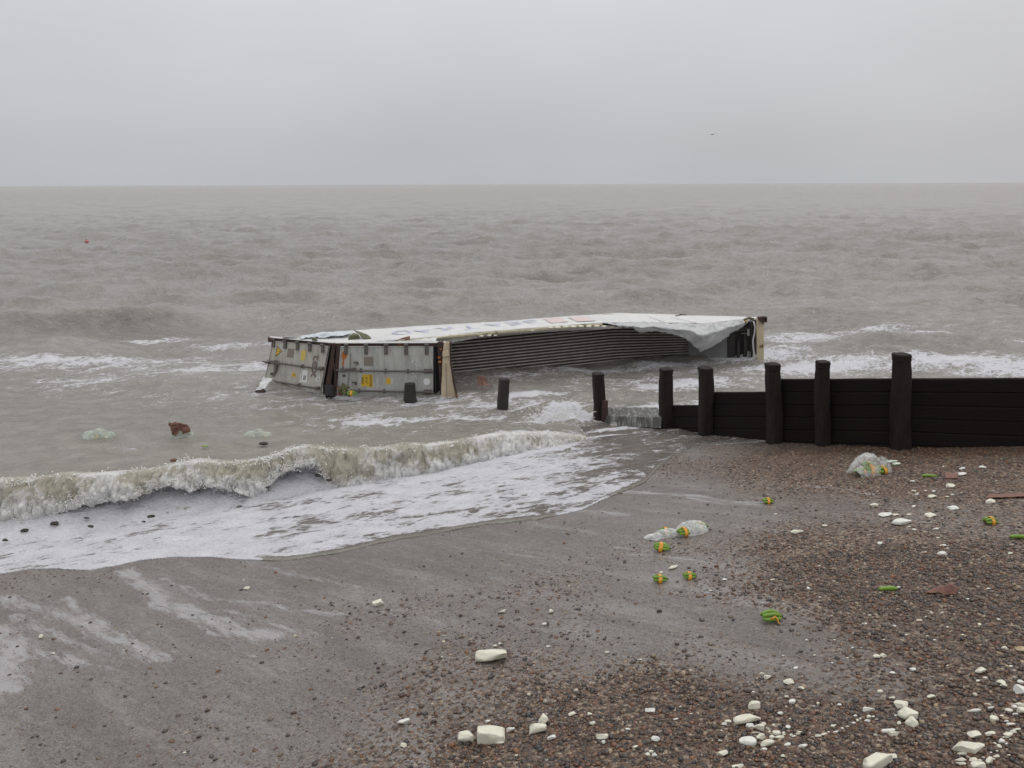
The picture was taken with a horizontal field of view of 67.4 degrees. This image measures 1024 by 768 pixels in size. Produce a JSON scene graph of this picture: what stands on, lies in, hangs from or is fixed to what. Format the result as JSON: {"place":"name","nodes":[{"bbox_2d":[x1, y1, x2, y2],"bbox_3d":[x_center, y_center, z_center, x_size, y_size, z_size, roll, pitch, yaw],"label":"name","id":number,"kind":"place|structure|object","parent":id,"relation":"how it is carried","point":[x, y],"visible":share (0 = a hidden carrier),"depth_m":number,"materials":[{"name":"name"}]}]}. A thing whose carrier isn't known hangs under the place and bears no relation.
{"place":"outdoors","nodes":[
{"label":"outdoors","id":0,"kind":"place"},
{"bbox_2d":[0,182,1023,573],"bbox_3d":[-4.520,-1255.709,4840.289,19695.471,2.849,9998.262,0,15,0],"label":"sea","id":1,"kind":"structure","parent":0,"point":[142,320],"depth_m":32.64,"materials":[{"name":"liquid"}]},
{"bbox_2d":[50,521,58,524],"bbox_3d":[-7.357,2.244,12.341,0.157,0.057,0.072,3,15,10],"label":"weed clump","id":2,"kind":"object","parent":1,"relation":"on","point":[54,523],"visible":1,"depth_m":12.32,"materials":[{"name":"black plant"}]},
{"bbox_2d":[81,428,115,439],"bbox_3d":[-9.255,1.105,17.179,0.759,0.248,0.401,0,15,0],"label":"banana bag","id":3,"kind":"object","parent":1,"relation":"on","point":[102,432],"visible":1,"depth_m":17.11,"materials":[{"name":"white plastic"}]},
{"bbox_2d":[168,422,190,435],"bbox_3d":[-7.339,0.979,16.946,0.477,0.327,0.141,-1,15,-4],"label":"cardboard piece","id":4,"kind":"object","parent":1,"relation":"in","point":[175,427],"visible":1,"depth_m":16.92,"materials":[{"name":"brown cardboard"}]},
{"bbox_2d":[171,431,193,438],"bbox_3d":[-7.337,1.086,17.115,0.523,0.304,0.362,0,15,0],"label":"banana bag","id":5,"kind":"object","parent":1,"relation":"on","point":[187,435],"visible":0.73,"depth_m":17.05,"materials":[{"name":"white plastic"}]},
{"bbox_2d":[244,429,271,436],"bbox_3d":[-5.682,1.105,17.196,0.640,0.216,0.363,0,15,0],"label":"banana bag","id":6,"kind":"object","parent":1,"relation":"on","point":[261,432],"visible":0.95,"depth_m":17.15,"materials":[{"name":"white plastic"}]},
{"bbox_2d":[255,389,265,392],"bbox_3d":[-6.865,0.199,20.954,0.290,0.130,0.185,0,15,0],"label":"driftwood","id":7,"kind":"object","parent":1,"relation":"on","point":[261,391],"visible":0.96,"depth_m":20.89,"materials":[{"name":"wood"}]},
{"bbox_2d":[255,377,271,390],"bbox_3d":[-6.780,-0.007,20.975,0.426,0.329,0.245,0,15,0],"label":"plastic sheet","id":8,"kind":"object","parent":7,"relation":"on","point":[264,382],"visible":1,"depth_m":20.98,"materials":[{"name":"white plastic"}]},
{"bbox_2d":[0,431,586,521],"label":"breaking wave","id":9,"kind":"object","parent":1,"relation":"on","point":[440,456],"visible":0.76,"depth_m":13.46,"materials":[{"name":"liquid"}]},
{"bbox_2d":[0,396,617,521],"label":"spray","id":10,"kind":"object","parent":1,"relation":"on","point":[327,450],"visible":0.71,"depth_m":13.54,"materials":[{"name":"white liquid"}]},
{"bbox_2d":[324,384,335,398],"bbox_3d":[-4.790,0.194,20.186,0.306,0.396,0.373,0,15,0],"label":"dark crate","id":11,"kind":"object","parent":1,"relation":"on","point":[330,391],"visible":1,"depth_m":20.08,"materials":[{"name":"black plastic"}]},
{"bbox_2d":[339,383,349,396],"bbox_3d":[-4.365,0.146,20.039,0.288,0.387,0.189,0,15,0],"label":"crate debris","id":12,"kind":"object","parent":1,"relation":"in","point":[343,388],"visible":1,"depth_m":20.04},
{"bbox_2d":[347,390,357,395],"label":"banana bunch","id":13,"kind":"object","parent":1,"relation":"on","point":[351,392],"visible":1,"depth_m":19.94,"materials":[{"name":"green food"}]},
{"bbox_2d":[403,382,416,402],"bbox_3d":[-2.634,0.571,19.952,0.349,1.215,0.345,-5,15,-18],"label":"wooden post","id":14,"kind":"object","parent":1,"relation":"in","point":[409,392],"visible":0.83,"depth_m":19.74,"materials":[{"name":"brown wood"}]},
{"bbox_2d":[477,375,492,385],"bbox_3d":[-0.729,-0.089,20.799,0.483,0.251,0.208,5,15,18],"label":"cardboard piece","id":15,"kind":"object","parent":1,"relation":"on","point":[481,381],"visible":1,"depth_m":20.84,"materials":[{"name":"brown cardboard"}]},
{"bbox_2d":[0,441,1023,767],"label":"beach","id":16,"kind":"structure","parent":0,"point":[208,597],"depth_m":6.90,"materials":[{"name":"grey sand"}]},
{"bbox_2d":[372,599,383,605],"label":"foam chunk","id":17,"kind":"object","parent":16,"relation":"on","point":[378,602],"visible":1,"depth_m":7.78,"materials":[{"name":"white plastic"}]},
{"bbox_2d":[397,718,409,723],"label":"foam chunk","id":18,"kind":"object","parent":16,"relation":"on","point":[405,721],"visible":1,"depth_m":5.39,"materials":[{"name":"white plastic"}]},
{"bbox_2d":[457,730,473,742],"bbox_3d":[-0.306,2.336,5.082,0.110,0.083,0.077,0,15,0],"label":"foam chunk","id":19,"kind":"object","parent":16,"relation":"on","point":[465,736],"visible":1,"depth_m":5.05,"materials":[{"name":"white plastic"}]},
{"bbox_2d":[475,649,506,661],"bbox_3d":[-0.171,2.214,6.245,0.261,0.120,0.122,0,15,0],"label":"foam chunk","id":20,"kind":"object","parent":16,"relation":"on","point":[487,655],"visible":1,"depth_m":6.21,"materials":[{"name":"white plastic"}]},
{"bbox_2d":[477,725,504,744],"bbox_3d":[-0.139,2.305,5.061,0.187,0.107,0.126,0,15,0],"label":"foam chunk","id":21,"kind":"object","parent":16,"relation":"on","point":[489,734],"visible":1,"depth_m":5.01,"materials":[{"name":"white plastic"}]},
{"bbox_2d":[506,727,514,731],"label":"foam chunk","id":22,"kind":"object","parent":16,"relation":"on","point":[509,729],"visible":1,"depth_m":5.14,"materials":[{"name":"white plastic"}]},
{"bbox_2d":[0,442,1023,767],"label":"shingle","id":23,"kind":"object","parent":16,"relation":"on","point":[992,578],"visible":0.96,"depth_m":5.68,"materials":[{"name":"brown gravel"}]},
{"bbox_2d":[881,728,894,732],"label":"foam chunk","id":24,"kind":"object","parent":23,"relation":"on","point":[887,730],"visible":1,"depth_m":4.70,"materials":[{"name":"white plastic"}]},
{"bbox_2d":[925,583,958,594],"bbox_3d":[3.711,1.761,6.619,0.259,0.114,0.132,7,16,26],"label":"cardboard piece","id":25,"kind":"object","parent":23,"relation":"on","point":[949,589],"visible":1,"depth_m":6.58,"materials":[{"name":"brown cardboard"}]},
{"bbox_3d":[5.127,1.133,10.991,0.640,0.307,0.486,0,15,0],"label":"banana bag","id":26,"kind":"object","parent":23,"relation":"on","visible":0},
{"bbox_2d":[861,461,876,466],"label":"banana bunch","id":27,"kind":"object","parent":26,"relation":"in","point":[865,463],"visible":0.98,"depth_m":11.00,"materials":[{"name":"plastic"}]},
{"bbox_2d":[865,465,880,475],"bbox_3d":[5.138,1.227,10.953,0.218,0.127,0.228,-11,18,-35],"label":"banana bunch","id":28,"kind":"object","parent":26,"relation":"in","point":[872,470],"visible":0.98,"depth_m":10.90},
{"bbox_2d":[529,723,546,734],"bbox_3d":[0.170,2.286,5.103,0.119,0.072,0.070,0,15,0],"label":"foam chunk","id":29,"kind":"object","parent":16,"relation":"on","point":[534,728],"visible":1,"depth_m":5.07,"materials":[{"name":"white plastic"}]},
{"bbox_2d":[538,713,548,723],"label":"foam chunk","id":30,"kind":"object","parent":16,"relation":"on","point":[543,719],"visible":0.77,"depth_m":5.18,"materials":[{"name":"white plastic"}]},
{"bbox_2d":[547,735,555,739],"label":"foam chunk","id":31,"kind":"object","parent":16,"relation":"on","point":[551,737],"visible":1,"depth_m":4.98,"materials":[{"name":"white plastic"}]},
{"bbox_2d":[596,734,607,739],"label":"foam chunk","id":32,"kind":"object","parent":16,"relation":"on","point":[602,736],"visible":1,"depth_m":4.92,"materials":[{"name":"white plastic"}]},
{"bbox_2d":[645,708,654,712],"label":"foam chunk","id":33,"kind":"object","parent":16,"relation":"on","point":[648,710],"visible":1,"depth_m":5.20,"materials":[{"name":"white plastic"}]},
{"bbox_2d":[651,736,659,740],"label":"foam chunk","id":34,"kind":"object","parent":16,"relation":"on","point":[655,738],"visible":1,"depth_m":4.84,"materials":[{"name":"white plastic"}]},
{"bbox_2d":[652,574,667,583],"bbox_3d":[1.464,1.922,7.626,0.140,0.076,0.131,-12,19,-39],"label":"banana bunch","id":35,"kind":"object","parent":16,"relation":"on","point":[659,578],"visible":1,"depth_m":7.59,"materials":[{"name":"green food"}]},
{"bbox_2d":[654,542,671,551],"bbox_3d":[1.665,1.812,8.571,0.161,0.093,0.169,-10,17,-33],"label":"banana bunch","id":36,"kind":"object","parent":16,"relation":"on","point":[661,546],"visible":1,"depth_m":8.53,"materials":[{"name":"green food"}]},
{"bbox_2d":[659,527,672,535],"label":"banana bunch","id":37,"kind":"object","parent":16,"relation":"on","point":[668,530],"visible":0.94,"depth_m":9.07,"materials":[{"name":"white plastic"}]},
{"bbox_2d":[646,520,707,539],"bbox_3d":[1.942,1.700,9.077,0.796,0.174,0.304,0,15,0],"label":"banana bag","id":38,"kind":"object","parent":16,"relation":"on","point":[703,528],"visible":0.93,"depth_m":9.04,"materials":[{"name":"white plastic"}]},
{"bbox_2d":[676,527,691,536],"bbox_3d":[2.012,1.721,8.987,0.169,0.093,0.160,5,16,20],"label":"banana bunch","id":39,"kind":"object","parent":16,"relation":"on","point":[683,531],"visible":1,"depth_m":8.95,"materials":[{"name":"green food"}]},
{"bbox_2d":[682,571,696,580],"bbox_3d":[1.760,1.896,7.631,0.134,0.070,0.114,-11,18,-36],"label":"banana bunch","id":40,"kind":"object","parent":16,"relation":"on","point":[689,575],"visible":1,"depth_m":7.60,"materials":[{"name":"green food"}]},
{"bbox_2d":[692,521,708,531],"bbox_3d":[2.233,1.686,9.122,0.170,0.093,0.158,8,17,28],"label":"banana bunch","id":41,"kind":"object","parent":16,"relation":"on","point":[695,525],"visible":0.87,"depth_m":9.11,"materials":[{"name":"plastic"}]},
{"bbox_2d":[718,750,727,755],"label":"foam chunk","id":42,"kind":"object","parent":16,"relation":"on","point":[722,752],"visible":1,"depth_m":4.60,"materials":[{"name":"white plastic"}]},
{"bbox_2d":[732,764,743,767],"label":"foam chunk","id":43,"kind":"object","parent":16,"relation":"on","point":[739,765],"visible":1,"depth_m":4.47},
{"bbox_2d":[733,714,760,724],"bbox_3d":[1.522,2.163,4.960,0.178,0.076,0.073,0,15,0],"label":"foam chunk","id":44,"kind":"object","parent":16,"relation":"on","point":[743,719],"visible":1,"depth_m":4.93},
{"bbox_2d":[739,736,756,745],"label":"foam chunk","id":45,"kind":"object","parent":16,"relation":"on","point":[748,740],"visible":1,"depth_m":4.69,"materials":[{"name":"white plastic"}]},
{"bbox_2d":[745,723,753,727],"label":"foam chunk","id":46,"kind":"object","parent":16,"relation":"on","point":[749,725],"visible":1,"depth_m":4.90,"materials":[{"name":"white plastic"}]},
{"bbox_2d":[748,701,759,708],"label":"foam chunk","id":47,"kind":"object","parent":16,"relation":"on","point":[754,705],"visible":1,"depth_m":5.11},
{"bbox_2d":[752,724,763,730],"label":"foam chunk","id":48,"kind":"object","parent":16,"relation":"on","point":[760,727],"visible":1,"depth_m":4.84,"materials":[{"name":"white plastic"}]},
{"bbox_2d":[756,733,764,739],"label":"foam chunk","id":49,"kind":"object","parent":16,"relation":"on","point":[760,736],"visible":0.99,"depth_m":4.74,"materials":[{"name":"white plastic"}]},
{"bbox_2d":[760,739,773,746],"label":"foam chunk","id":50,"kind":"object","parent":16,"relation":"on","point":[766,742],"visible":1,"depth_m":4.66,"materials":[{"name":"white plastic"}]},
{"bbox_2d":[762,497,773,503],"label":"banana bunch","id":51,"kind":"object","parent":16,"relation":"on","point":[768,500],"visible":1,"depth_m":9.96,"materials":[{"name":"green food"}]},
{"bbox_2d":[760,609,782,623],"bbox_3d":[2.183,1.945,6.437,0.194,0.091,0.147,0,15,0],"label":"banana bunch","id":52,"kind":"object","parent":16,"relation":"on","point":[770,615],"visible":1,"depth_m":6.41,"materials":[{"name":"green food"}]},
{"bbox_2d":[772,730,780,735],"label":"foam chunk","id":53,"kind":"object","parent":16,"relation":"on","point":[776,732],"visible":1,"depth_m":4.78,"materials":[{"name":"white plastic"}]},
{"bbox_2d":[783,678,793,684],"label":"foam chunk","id":54,"kind":"object","parent":16,"relation":"on","point":[789,681],"visible":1,"depth_m":5.39,"materials":[{"name":"white plastic"}]},
{"bbox_2d":[788,699,795,703],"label":"foam chunk","id":55,"kind":"object","parent":16,"relation":"on","point":[791,701],"visible":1,"depth_m":5.12,"materials":[{"name":"white plastic"}]},
{"bbox_2d":[790,530,802,533],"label":"foam chunk","id":56,"kind":"object","parent":16,"relation":"on","point":[796,531],"visible":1,"depth_m":8.61,"materials":[{"name":"white plastic"}]},
{"bbox_2d":[592,352,1023,450],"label":"timber groyne","id":57,"kind":"object","parent":16,"relation":"on","point":[901,409],"visible":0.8,"depth_m":12.85,"materials":[{"name":"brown wood"}]},
{"bbox_2d":[854,466,866,475],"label":"banana bunch","id":58,"kind":"object","parent":16,"relation":"on","point":[861,468],"visible":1,"depth_m":10.90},
{"bbox_2d":[863,707,874,711],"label":"foam chunk","id":59,"kind":"object","parent":16,"relation":"on","point":[865,709],"visible":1,"depth_m":4.95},
{"bbox_2d":[863,752,892,767],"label":"foam chunk","id":60,"kind":"object","parent":16,"relation":"on","point":[878,760],"visible":1,"depth_m":4.34,"materials":[{"name":"white plastic"}]},
{"bbox_2d":[877,465,889,473],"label":"banana bunch","id":61,"kind":"object","parent":16,"relation":"on","point":[883,469],"visible":0.91,"depth_m":10.90,"materials":[{"name":"food"}]},
{"bbox_2d":[878,512,891,516],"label":"foam chunk","id":62,"kind":"object","parent":16,"relation":"on","point":[884,514],"visible":1,"depth_m":8.90,"materials":[{"name":"white plastic"}]},
{"bbox_2d":[879,586,898,590],"bbox_3d":[3.335,1.811,6.799,0.182,0.041,0.048,0,15,0],"label":"banana","id":63,"kind":"object","parent":16,"relation":"on","point":[888,588],"visible":1,"depth_m":6.79,"materials":[{"name":"green food"}]},
{"bbox_2d":[886,460,896,462],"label":"foam chunk","id":64,"kind":"object","parent":16,"relation":"on","point":[890,461],"visible":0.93,"depth_m":11.51,"materials":[{"name":"white plastic"}]},
{"bbox_2d":[887,731,898,735],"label":"foam chunk","id":65,"kind":"object","parent":16,"relation":"on","point":[893,733],"visible":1,"depth_m":4.65,"materials":[{"name":"white plastic"}]},
{"bbox_2d":[891,518,910,524],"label":"foam chunk","id":66,"kind":"object","parent":16,"relation":"on","point":[900,521],"visible":1,"depth_m":8.54,"materials":[{"name":"white plastic"}]},
{"bbox_2d":[894,700,907,708],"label":"foam chunk","id":67,"kind":"object","parent":16,"relation":"on","point":[899,704],"visible":0.93,"depth_m":4.96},
{"bbox_2d":[898,707,917,719],"bbox_3d":[2.490,2.076,4.832,0.099,0.066,0.083,0,15,0],"label":"foam chunk","id":68,"kind":"object","parent":16,"relation":"on","point":[905,713],"visible":0.94,"depth_m":4.81,"materials":[{"name":"white plastic"}]},
{"bbox_2d":[905,715,918,727],"bbox_3d":[2.478,2.093,4.754,0.063,0.054,0.069,-9,17,-30],"label":"foam chunk","id":69,"kind":"object","parent":16,"relation":"on","point":[911,721],"visible":1,"depth_m":4.74,"materials":[{"name":"white plastic"}]},
{"bbox_2d":[924,512,935,517],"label":"foam chunk","id":70,"kind":"object","parent":16,"relation":"on","point":[929,514],"visible":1,"depth_m":8.72,"materials":[{"name":"white plastic"}]},
{"bbox_2d":[922,474,938,476],"bbox_3d":[5.716,1.254,10.496,0.219,0.041,0.045,2,15,8],"label":"banana","id":71,"kind":"object","parent":16,"relation":"on","point":[928,475],"visible":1,"depth_m":10.48,"materials":[{"name":"green food"}]},
{"bbox_2d":[927,694,935,698],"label":"foam chunk","id":72,"kind":"object","parent":16,"relation":"on","point":[930,696],"visible":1,"depth_m":5.04,"materials":[{"name":"white plastic"}]},
{"bbox_2d":[937,551,946,555],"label":"foam chunk","id":73,"kind":"object","parent":16,"relation":"on","point":[941,553],"visible":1,"depth_m":7.49,"materials":[{"name":"white plastic"}]},
{"bbox_2d":[946,483,954,487],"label":"foam chunk","id":74,"kind":"object","parent":16,"relation":"on","point":[949,485],"visible":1,"depth_m":9.89,"materials":[{"name":"white plastic"}]},
{"bbox_2d":[945,472,957,478],"bbox_3d":[5.950,1.228,10.400,0.162,0.057,0.259,7,16,26],"label":"cardboard piece","id":75,"kind":"object","parent":16,"relation":"on","point":[949,475],"visible":1,"depth_m":10.35,"materials":[{"name":"brown cardboard"}]},
{"bbox_2d":[947,505,958,509],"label":"foam chunk","id":76,"kind":"object","parent":16,"relation":"on","point":[953,507],"visible":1,"depth_m":8.94,"materials":[{"name":"white plastic"}]},
{"bbox_2d":[954,757,966,761],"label":"foam chunk","id":77,"kind":"object","parent":16,"relation":"on","point":[962,759],"visible":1,"depth_m":4.34,"materials":[{"name":"white plastic"}]},
{"bbox_2d":[951,741,984,753],"bbox_3d":[2.623,2.085,4.419,0.163,0.080,0.094,7,16,26],"label":"foam chunk","id":78,"kind":"object","parent":16,"relation":"on","point":[968,747],"visible":1,"depth_m":4.39,"materials":[{"name":"white plastic"}]},
{"bbox_2d":[969,757,977,761],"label":"foam chunk","id":79,"kind":"object","parent":16,"relation":"on","point":[972,759],"visible":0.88,"depth_m":4.32,"materials":[{"name":"white plastic"}]},
{"bbox_2d":[967,708,980,711],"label":"foam chunk","id":80,"kind":"object","parent":16,"relation":"on","point":[975,710],"visible":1,"depth_m":4.82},
{"bbox_2d":[967,730,981,737],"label":"foam chunk","id":81,"kind":"object","parent":16,"relation":"on","point":[974,734],"visible":1,"depth_m":4.55,"materials":[{"name":"white plastic"}]},
{"bbox_2d":[970,761,985,767],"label":"foam chunk","id":82,"kind":"object","parent":16,"relation":"on","point":[977,764],"visible":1,"depth_m":4.26,"materials":[{"name":"white plastic"}]},
{"bbox_2d":[975,667,986,672],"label":"foam chunk","id":83,"kind":"object","parent":16,"relation":"on","point":[980,669],"visible":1,"depth_m":5.28,"materials":[{"name":"white plastic"}]},
{"bbox_2d":[986,756,992,763],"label":"foam chunk","id":84,"kind":"object","parent":16,"relation":"on","point":[989,759],"visible":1,"depth_m":4.31,"materials":[{"name":"white plastic"}]},
{"bbox_2d":[985,731,994,735],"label":"foam chunk","id":85,"kind":"object","parent":16,"relation":"on","point":[989,733],"visible":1,"depth_m":4.56,"materials":[{"name":"white plastic"}]},
{"bbox_2d":[982,516,997,525],"bbox_3d":[5.161,1.468,8.284,0.150,0.082,0.141,9,17,32],"label":"banana bunch","id":86,"kind":"object","parent":16,"relation":"on","point":[992,520],"visible":1,"depth_m":8.25,"materials":[{"name":"green food"}]},
{"bbox_2d":[985,499,995,502],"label":"foam chunk","id":87,"kind":"object","parent":16,"relation":"on","point":[990,501],"visible":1,"depth_m":9.08,"materials":[{"name":"white plastic"}]},
{"bbox_2d":[989,715,998,721],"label":"foam chunk","id":88,"kind":"object","parent":16,"relation":"on","point":[993,718],"visible":1,"depth_m":4.69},
{"bbox_2d":[984,493,1023,497],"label":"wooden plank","id":89,"kind":"object","parent":16,"relation":"on","point":[1008,495],"visible":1,"depth_m":9.22,"materials":[{"name":"brown wood"}]},
{"bbox_2d":[1003,732,1012,737],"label":"foam chunk","id":90,"kind":"object","parent":16,"relation":"on","point":[1008,734],"visible":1,"depth_m":4.52,"materials":[{"name":"white plastic"}]},
{"bbox_2d":[1009,534,1023,538],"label":"banana","id":91,"kind":"object","parent":16,"relation":"on","point":[1020,536],"visible":1,"depth_m":7.76,"materials":[{"name":"green food"}]},
{"bbox_2d":[1013,684,1023,694],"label":"foam chunk","id":92,"kind":"object","parent":16,"relation":"on","point":[1018,689],"visible":1,"depth_m":4.97,"materials":[{"name":"white plastic"}]},
{"bbox_2d":[1014,702,1023,705],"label":"foam chunk","id":93,"kind":"object","parent":16,"relation":"on","point":[1019,704],"visible":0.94,"depth_m":4.82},
{"bbox_2d":[1015,646,1023,650],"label":"foam chunk","id":94,"kind":"object","parent":16,"relation":"on","point":[1019,648],"visible":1,"depth_m":5.50,"materials":[{"name":"beige plastic"}]},
{"bbox_2d":[1016,707,1023,712],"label":"foam chunk","id":95,"kind":"object","parent":16,"relation":"on","point":[1020,709],"visible":1,"depth_m":4.75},
{"bbox_2d":[0,0,1023,185],"label":"sky","id":96,"kind":"structure","parent":0,"point":[93,92],"materials":[{"name":"grey"}]},
{"bbox_2d":[262,313,766,397],"bbox_3d":[0.659,-0.757,22.449,15.420,2.142,3.643,-4,15,-15],"label":"shipping container","id":97,"kind":"object","parent":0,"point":[428,359],"visible":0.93,"depth_m":22.54,"materials":[{"name":"metal"}]},
{"bbox_2d":[262,339,329,392],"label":"door","id":98,"kind":"structure","parent":97,"relation":"in","point":[297,364],"depth_m":21.22,"materials":[{"name":"paint"}]},
{"bbox_2d":[336,344,433,396],"bbox_3d":[-3.384,-0.328,20.321,2.639,1.516,0.154,0,15,1],"label":"door","id":99,"kind":"structure","parent":97,"relation":"in","point":[384,370],"depth_m":20.31,"materials":[{"name":"paint"}]},
{"bbox_2d":[605,407,660,427],"bbox_3d":[2.687,0.749,17.719,0.414,0.727,2.575,-9,17,-31],"label":"water spill","id":100,"kind":"object","parent":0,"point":[650,417],"visible":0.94,"depth_m":17.40,"materials":[{"name":"grey liquid"}]},
{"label":"ground","id":101,"kind":"structure","parent":0,"visible":0},
{"bbox_2d":[497,377,509,409],"bbox_3d":[-0.212,0.604,19.163,0.302,1.531,0.269,-4,15,-16],"label":"wooden post","id":102,"kind":"object","parent":101,"relation":"on","point":[503,395],"visible":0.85,"depth_m":18.97,"materials":[{"name":"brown wood"}]}
]}

